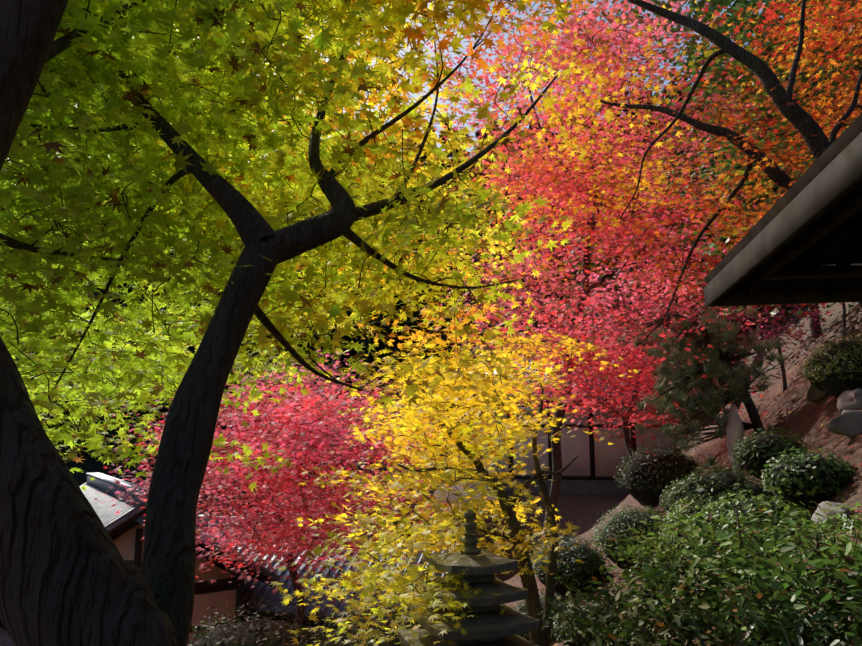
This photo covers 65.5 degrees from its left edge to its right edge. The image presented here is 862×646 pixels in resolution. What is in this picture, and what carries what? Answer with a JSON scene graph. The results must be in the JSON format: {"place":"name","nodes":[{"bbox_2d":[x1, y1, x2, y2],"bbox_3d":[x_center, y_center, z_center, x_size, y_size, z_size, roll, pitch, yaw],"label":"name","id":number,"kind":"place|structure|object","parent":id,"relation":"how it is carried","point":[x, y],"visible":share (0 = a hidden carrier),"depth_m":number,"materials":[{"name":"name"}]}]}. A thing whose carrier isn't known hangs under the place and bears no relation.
{"place":"outdoors","nodes":[
{"label":"outdoors","id":0,"kind":"place"},
{"bbox_2d":[0,619,15,645],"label":"ground","id":1,"kind":"structure","parent":0,"point":[5,639],"depth_m":13.19,"materials":[{"name":"brown soil"}]},
{"bbox_2d":[110,521,242,645],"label":"valley house walls","id":2,"kind":"structure","parent":0,"point":[123,538],"depth_m":16.12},
{"bbox_2d":[79,472,279,580],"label":"roof","id":3,"kind":"structure","parent":2,"relation":"on","point":[110,519],"depth_m":16.39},
{"bbox_2d":[241,615,338,638],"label":"annex house walls","id":4,"kind":"structure","parent":0,"point":[312,624],"depth_m":17.66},
{"bbox_2d":[196,514,461,619],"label":"tiled roof","id":5,"kind":"structure","parent":4,"relation":"on","point":[261,590],"depth_m":18.01,"materials":[{"name":"grey tile"}]},
{"bbox_2d":[7,0,783,184],"label":"sky","id":6,"kind":"structure","parent":0,"point":[479,72],"materials":[{"name":"white"}]},
{"bbox_2d":[52,285,861,645],"bbox_3d":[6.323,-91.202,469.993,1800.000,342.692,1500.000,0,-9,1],"label":"hillside ground","id":7,"kind":"structure","parent":0,"point":[808,423],"depth_m":15.69,"materials":[{"name":"soil"}]},
{"bbox_2d":[187,596,338,645],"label":"shrub","id":8,"kind":"object","parent":7,"relation":"on","point":[261,624],"depth_m":7.77,"materials":[{"name":"green plant"}]},
{"bbox_2d":[94,348,490,627],"bbox_3d":[-2.167,2.663,10.086,6.018,4.646,5.715,0,-9,1],"label":"maple tree","id":9,"kind":"object","parent":7,"relation":"on","point":[322,439],"depth_m":9.18,"materials":[{"name":"red plant"}]},
{"bbox_2d":[242,610,343,623],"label":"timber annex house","id":10,"kind":"structure","parent":7,"relation":"on","point":[245,612],"depth_m":17.13,"materials":[{"name":"brown wood"}]},
{"bbox_2d":[0,0,589,645],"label":"maple","id":11,"kind":"object","parent":7,"relation":"on","point":[70,66],"depth_m":3.00,"materials":[{"name":"plant"}]},
{"bbox_2d":[0,0,583,476],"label":"maple leaves","id":12,"kind":"object","parent":11,"relation":"attached to","point":[212,242],"visible":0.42,"depth_m":3.61,"materials":[{"name":"green plant"}]},
{"bbox_2d":[293,595,424,645],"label":"shrub","id":13,"kind":"object","parent":7,"relation":"on","point":[381,629],"depth_m":6.67,"materials":[{"name":"green plant"}]},
{"bbox_2d":[1,0,860,475],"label":"forested hillside","id":14,"kind":"structure","parent":7,"relation":"on","point":[381,346],"depth_m":52.56,"materials":[{"name":"plant"}]},
{"bbox_2d":[270,320,638,645],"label":"yellow maple tree","id":15,"kind":"object","parent":7,"relation":"on","point":[411,424],"depth_m":5.54,"materials":[{"name":"yellow plant"}]},
{"bbox_2d":[398,508,539,645],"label":"stone pagoda","id":16,"kind":"object","parent":7,"relation":"on","point":[491,625],"visible":0.92,"depth_m":4.54,"materials":[{"name":"grey stone"}]},
{"bbox_2d":[511,588,577,643],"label":"azalea shrub","id":17,"kind":"object","parent":7,"relation":"on","point":[522,603],"depth_m":7.21,"materials":[{"name":"green plant"}]},
{"bbox_2d":[464,479,628,494],"bbox_3d":[4.881,6.967,23.112,6.800,3.400,5.300,-2,-9,11],"label":"wall base","id":18,"kind":"object","parent":7,"relation":"on","point":[608,487],"depth_m":20.75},
{"bbox_2d":[443,400,679,480],"bbox_3d":[4.881,3.238,23.703,8.100,4.151,6.946,-2,-9,11],"label":"frame","id":19,"kind":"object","parent":7,"relation":"on","point":[592,476],"visible":0.06,"depth_m":21.02,"materials":[{"name":"brown wood"}]},
{"bbox_2d":[443,343,709,400],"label":"roof","id":20,"kind":"structure","parent":19,"relation":"attached to","point":[533,381],"depth_m":21.91,"materials":[{"name":"grey tile"}]},
{"bbox_2d":[530,534,612,595],"bbox_3d":[1.912,3.356,9.287,1.176,0.850,1.167,0,-9,1],"label":"azalea shrub","id":21,"kind":"object","parent":7,"relation":"on","point":[596,554],"depth_m":8.94,"materials":[{"name":"green plant"}]},
{"bbox_2d":[552,600,625,645],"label":"shrub","id":22,"kind":"object","parent":7,"relation":"on","point":[562,634],"depth_m":5.69,"materials":[{"name":"green plant"}]},
{"bbox_2d":[406,0,794,550],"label":"maple tree","id":23,"kind":"object","parent":7,"relation":"on","point":[609,176],"depth_m":11.57,"materials":[{"name":"plant"}]},
{"bbox_2d":[591,503,670,569],"bbox_3d":[2.686,2.798,8.741,1.209,0.863,1.290,0,-9,1],"label":"azalea shrub","id":24,"kind":"object","parent":7,"relation":"on","point":[599,543],"depth_m":8.49,"materials":[{"name":"green plant"}]},
{"bbox_2d":[529,318,766,461],"bbox_3d":[4.548,1.653,14.277,5.356,3.668,5.920,0,-9,1],"label":"crimson maple tree","id":25,"kind":"object","parent":7,"relation":"on","point":[641,372],"depth_m":13.63,"materials":[{"name":"red plant"}]},
{"bbox_2d":[614,440,701,507],"bbox_3d":[4.456,2.940,12.968,1.804,1.322,1.531,0,-9,1],"label":"shrub","id":26,"kind":"object","parent":7,"relation":"on","point":[650,497],"depth_m":12.59,"materials":[{"name":"green plant"}]},
{"bbox_2d":[659,485,673,510],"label":"azalea shrub","id":27,"kind":"object","parent":7,"relation":"on","point":[664,499],"depth_m":10.04,"materials":[{"name":"green plant"}]},
{"bbox_2d":[659,473,705,514],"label":"bank shrub","id":28,"kind":"object","parent":7,"relation":"on","point":[667,501],"depth_m":9.08,"materials":[{"name":"green plant"}]},
{"bbox_2d":[661,493,729,556],"bbox_3d":[2.936,2.182,7.132,0.965,0.725,0.899,0,-9,1],"label":"shrub","id":29,"kind":"object","parent":7,"relation":"on","point":[667,515],"depth_m":7.07,"materials":[{"name":"green plant"}]},
{"bbox_2d":[534,487,861,645],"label":"bush","id":30,"kind":"object","parent":7,"relation":"on","point":[770,572],"depth_m":3.71,"materials":[{"name":"green plant"}]},
{"bbox_2d":[613,305,788,472],"bbox_3d":[4.476,1.027,11.109,2.965,3.075,2.536,0,-9,1],"label":"pine","id":31,"kind":"object","parent":7,"relation":"on","point":[687,402],"depth_m":10.63,"materials":[{"name":"green plant"}]},
{"bbox_2d":[541,0,861,342],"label":"maple tree","id":32,"kind":"object","parent":7,"relation":"on","point":[734,73],"depth_m":14.29,"materials":[{"name":"plant"}]},
{"bbox_2d":[668,464,775,505],"bbox_3d":[3.290,1.976,7.530,1.147,0.795,1.030,0,-9,1],"label":"azalea shrub","id":33,"kind":"object","parent":7,"relation":"on","point":[681,485],"depth_m":7.38,"materials":[{"name":"green plant"}]},
{"bbox_2d":[595,0,861,336],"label":"maple tree","id":34,"kind":"object","parent":7,"relation":"on","point":[808,34],"depth_m":8.21,"materials":[{"name":"orange plant"}]},
{"bbox_2d":[663,574,803,645],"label":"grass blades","id":35,"kind":"object","parent":7,"relation":"on","point":[798,628],"visible":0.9,"depth_m":2.97,"materials":[{"name":"green plant"}]},
{"bbox_2d":[725,404,744,473],"bbox_3d":[4.471,1.798,9.787,0.238,1.231,0.383,-1,-15,7],"label":"standing stone","id":36,"kind":"object","parent":7,"relation":"on","point":[734,427],"visible":0.6,"depth_m":9.78,"materials":[{"name":"grey stone"}]},
{"bbox_2d":[693,490,810,563],"bbox_3d":[2.889,1.867,6.075,0.985,0.684,0.896,0,-9,1],"label":"bank shrub","id":37,"kind":"object","parent":7,"relation":"on","point":[712,507],"depth_m":5.97,"materials":[{"name":"green plant"}]},
{"bbox_2d":[664,298,861,402],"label":"maple tree","id":38,"kind":"object","parent":7,"relation":"on","point":[771,334],"depth_m":12.29,"materials":[{"name":"red plant"}]},
{"bbox_2d":[731,427,807,479],"bbox_3d":[4.229,1.637,8.347,0.972,0.685,0.979,0,-9,1],"label":"shrub","id":39,"kind":"object","parent":7,"relation":"on","point":[739,450],"depth_m":8.10,"materials":[{"name":"green plant"}]},
{"bbox_2d":[728,184,861,298],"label":"soffit","id":40,"kind":"structure","parent":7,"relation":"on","point":[845,258],"depth_m":4.94,"materials":[{"name":"brown wood"}]},
{"bbox_2d":[704,113,861,291],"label":"hall roof","id":41,"kind":"structure","parent":40,"relation":"on","point":[828,252],"depth_m":4.94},
{"bbox_2d":[704,132,861,306],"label":"roof eave","id":42,"kind":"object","parent":41,"relation":"attached to","point":[836,180],"depth_m":4.23,"materials":[{"name":"wood"}]},
{"bbox_2d":[760,446,855,511],"bbox_3d":[3.609,1.492,6.370,0.938,0.641,0.838,0,-9,1],"label":"bank shrub","id":43,"kind":"object","parent":7,"relation":"on","point":[785,480],"depth_m":6.14,"materials":[{"name":"green plant"}]},
{"bbox_2d":[807,383,827,402],"bbox_3d":[5.465,0.960,9.466,0.305,0.345,0.407,-11,-16,26],"label":"stone","id":44,"kind":"object","parent":7,"relation":"on","point":[815,394],"visible":0.62,"depth_m":9.39,"materials":[{"name":"grey stone"}]},
{"bbox_2d":[798,330,861,398],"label":"azalea shrub","id":45,"kind":"object","parent":7,"relation":"on","point":[835,387],"depth_m":8.23,"materials":[{"name":"green plant"}]},
{"bbox_2d":[811,501,853,532],"bbox_3d":[3.229,1.562,5.384,0.328,0.243,0.275,-16,-14,31],"label":"stone","id":46,"kind":"object","parent":7,"relation":"on","point":[847,512],"visible":0.46,"depth_m":5.35,"materials":[{"name":"grey stone"}]},
{"bbox_2d":[827,410,861,438],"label":"stone","id":47,"kind":"object","parent":7,"relation":"on","point":[848,423],"visible":0.98,"depth_m":7.02,"materials":[{"name":"grey stone"}]},
{"bbox_2d":[837,388,861,412],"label":"stone","id":48,"kind":"object","parent":7,"relation":"on","point":[849,399],"visible":0.9,"depth_m":7.88,"materials":[{"name":"grey stone"}]},
{"bbox_2d":[473,406,673,476],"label":"temple walls","id":49,"kind":"structure","parent":0,"point":[608,462],"depth_m":21.06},
{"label":"valley house footing","id":50,"kind":"object","parent":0,"visible":0},
{"bbox_2d":[4,509,275,631],"bbox_3d":[-8.691,7.150,18.013,6.339,4.933,8.120,6,-11,-34],"label":"frame","id":51,"kind":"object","parent":50,"relation":"on","point":[203,587],"visible":0.19,"depth_m":16.18,"materials":[{"name":"wood"}]}
]}

